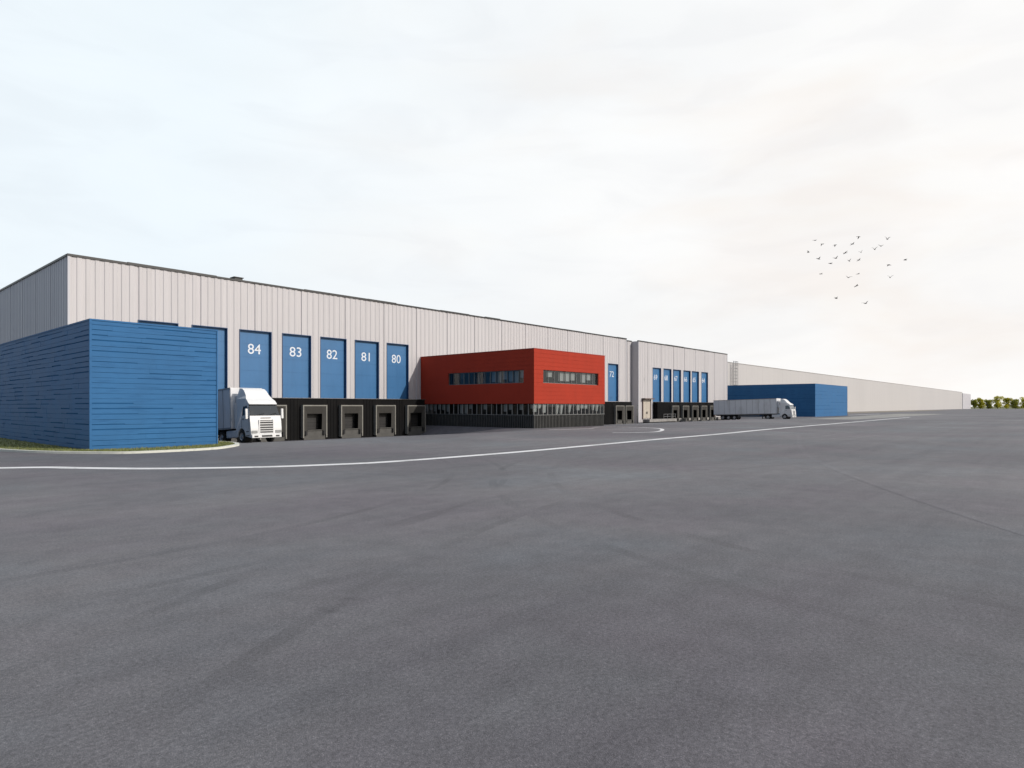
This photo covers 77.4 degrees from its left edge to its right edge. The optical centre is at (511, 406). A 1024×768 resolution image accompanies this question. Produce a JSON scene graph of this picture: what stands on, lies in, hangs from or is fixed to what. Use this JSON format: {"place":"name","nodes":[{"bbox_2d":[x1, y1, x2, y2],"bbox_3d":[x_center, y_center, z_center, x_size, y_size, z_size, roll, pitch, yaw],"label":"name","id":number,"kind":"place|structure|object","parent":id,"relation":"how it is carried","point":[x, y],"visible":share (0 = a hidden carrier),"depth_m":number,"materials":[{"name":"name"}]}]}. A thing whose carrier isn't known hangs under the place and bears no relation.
{"place":"outdoors","nodes":[
{"label":"outdoors","id":0,"kind":"place"},
{"bbox_2d":[0,409,1023,767],"bbox_3d":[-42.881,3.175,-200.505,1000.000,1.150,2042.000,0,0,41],"label":"yard ground","id":1,"kind":"structure","parent":0,"point":[758,597],"depth_m":8.56,"materials":[{"name":"grey asphalt"}]},
{"bbox_2d":[0,318,217,449],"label":"blue block","id":2,"kind":"structure","parent":1,"relation":"on","point":[90,384],"depth_m":39.76,"materials":[{"name":"blue metal"}]},
{"bbox_2d":[0,441,238,453],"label":"kerb","id":3,"kind":"structure","parent":1,"relation":"on","point":[111,452],"depth_m":35.73,"materials":[{"name":"concrete"}]},
{"bbox_2d":[0,437,234,450],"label":"grass","id":4,"kind":"structure","parent":3,"relation":"in","point":[222,443],"depth_m":38.42,"materials":[{"name":"green plant"}]},
{"bbox_2d":[218,388,283,442],"bbox_3d":[-24.907,1.009,53.979,16.820,4.356,3.040,-4,-3,41],"label":"lorry","id":5,"kind":"object","parent":1,"relation":"on","point":[247,415],"visible":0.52,"depth_m":49.12,"materials":[{"name":"white metal"}]},
{"bbox_2d":[0,253,727,442],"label":"warehouse hall","id":6,"kind":"structure","parent":1,"relation":"on","point":[316,365],"depth_m":76.76,"materials":[{"name":"metal"}]},
{"bbox_2d":[230,276,243,279],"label":"roof vent","id":7,"kind":"object","parent":6,"relation":"on","point":[235,277],"visible":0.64,"depth_m":69.65,"materials":[{"name":"metal"}]},
{"bbox_2d":[642,398,654,418],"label":"personnel door","id":8,"kind":"structure","parent":6,"relation":"in","point":[646,404],"depth_m":135.46,"materials":[{"name":"beige metal"}]},
{"bbox_2d":[0,417,908,468],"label":"road line","id":9,"kind":"object","parent":1,"relation":"on","point":[388,461],"visible":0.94,"depth_m":29.58,"materials":[{"name":"paint"}]},
{"bbox_2d":[421,348,604,427],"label":"red office","id":10,"kind":"structure","parent":1,"relation":"on","point":[531,388],"depth_m":81.56,"materials":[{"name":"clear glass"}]},
{"bbox_2d":[449,370,523,384],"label":"ribbon window","id":11,"kind":"structure","parent":10,"relation":"in","point":[517,372],"depth_m":79.51,"materials":[{"name":"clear glass"}]},
{"bbox_2d":[543,370,596,384],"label":"ribbon window","id":12,"kind":"structure","parent":10,"relation":"in","point":[563,376],"depth_m":81.18,"materials":[{"name":"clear glass"}]},
{"bbox_2d":[626,427,663,432],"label":"road line","id":13,"kind":"object","parent":1,"relation":"on","point":[643,427],"visible":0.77,"depth_m":66.11,"materials":[{"name":"paint"}]},
{"bbox_2d":[733,361,737,384],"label":"caged ladder","id":14,"kind":"object","parent":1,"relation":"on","point":[734,371],"visible":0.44,"depth_m":200.49,"materials":[{"name":"silver metal"}]},
{"bbox_2d":[713,398,795,419],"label":"lorry","id":15,"kind":"object","parent":1,"relation":"on","point":[771,408],"visible":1,"depth_m":135.90,"materials":[{"name":"white metal"}]},
{"bbox_2d":[727,384,846,416],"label":"blue block","id":16,"kind":"structure","parent":1,"relation":"on","point":[813,400],"depth_m":166.66,"materials":[{"name":"blue metal"}]},
{"bbox_2d":[727,362,970,411],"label":"warehouse","id":17,"kind":"structure","parent":1,"relation":"on","point":[866,395],"depth_m":333.46,"materials":[{"name":"white metal"}]},
{"bbox_2d":[847,410,941,412],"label":"verge","id":18,"kind":"structure","parent":1,"relation":"on","point":[891,411],"depth_m":324.90,"materials":[{"name":"grey concrete"}]},
{"bbox_2d":[796,435,1023,535],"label":"asphalt seam","id":19,"kind":"object","parent":1,"relation":"on","point":[964,514],"visible":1,"depth_m":18.02,"materials":[{"name":"black asphalt"}]},
{"bbox_2d":[0,0,1023,406],"label":"sky","id":20,"kind":"structure","parent":0,"point":[669,172],"materials":[{"name":"white"}]},
{"bbox_2d":[817,414,937,419],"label":"concrete apron","id":21,"kind":"object","parent":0,"point":[877,416],"visible":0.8,"depth_m":164.37,"materials":[{"name":"grey concrete"}]},
{"bbox_2d":[971,407,1023,408],"bbox_3d":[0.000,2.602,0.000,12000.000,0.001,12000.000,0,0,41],"label":"field","id":22,"kind":"structure","parent":0,"point":[995,408],"depth_m":792.18,"materials":[{"name":"green plant"}]},
{"bbox_2d":[971,399,978,408],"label":"tree","id":23,"kind":"object","parent":22,"relation":"on","point":[974,403],"visible":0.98,"depth_m":691.14,"materials":[{"name":"green plant"}]},
{"bbox_2d":[977,398,985,408],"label":"tree","id":24,"kind":"object","parent":22,"relation":"on","point":[981,404],"visible":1,"depth_m":691.39,"materials":[{"name":"green plant"}]},
{"bbox_2d":[984,399,992,408],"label":"tree","id":25,"kind":"object","parent":22,"relation":"on","point":[988,403],"visible":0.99,"depth_m":690.07,"materials":[{"name":"green plant"}]},
{"bbox_2d":[991,396,1003,408],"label":"tree","id":26,"kind":"object","parent":22,"relation":"on","point":[997,402],"visible":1,"depth_m":690.85,"materials":[{"name":"green plant"}]},
{"bbox_2d":[1002,397,1011,407],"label":"tree","id":27,"kind":"object","parent":22,"relation":"on","point":[1006,402],"visible":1,"depth_m":690.02,"materials":[{"name":"green plant"}]},
{"bbox_2d":[1009,399,1019,408],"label":"tree","id":28,"kind":"object","parent":22,"relation":"on","point":[1014,403],"visible":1,"depth_m":690.03,"materials":[{"name":"green plant"}]},
{"bbox_2d":[1019,397,1023,408],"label":"tree","id":29,"kind":"object","parent":22,"relation":"on","point":[1022,402],"visible":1,"depth_m":691.27,"materials":[{"name":"green plant"}]}
]}

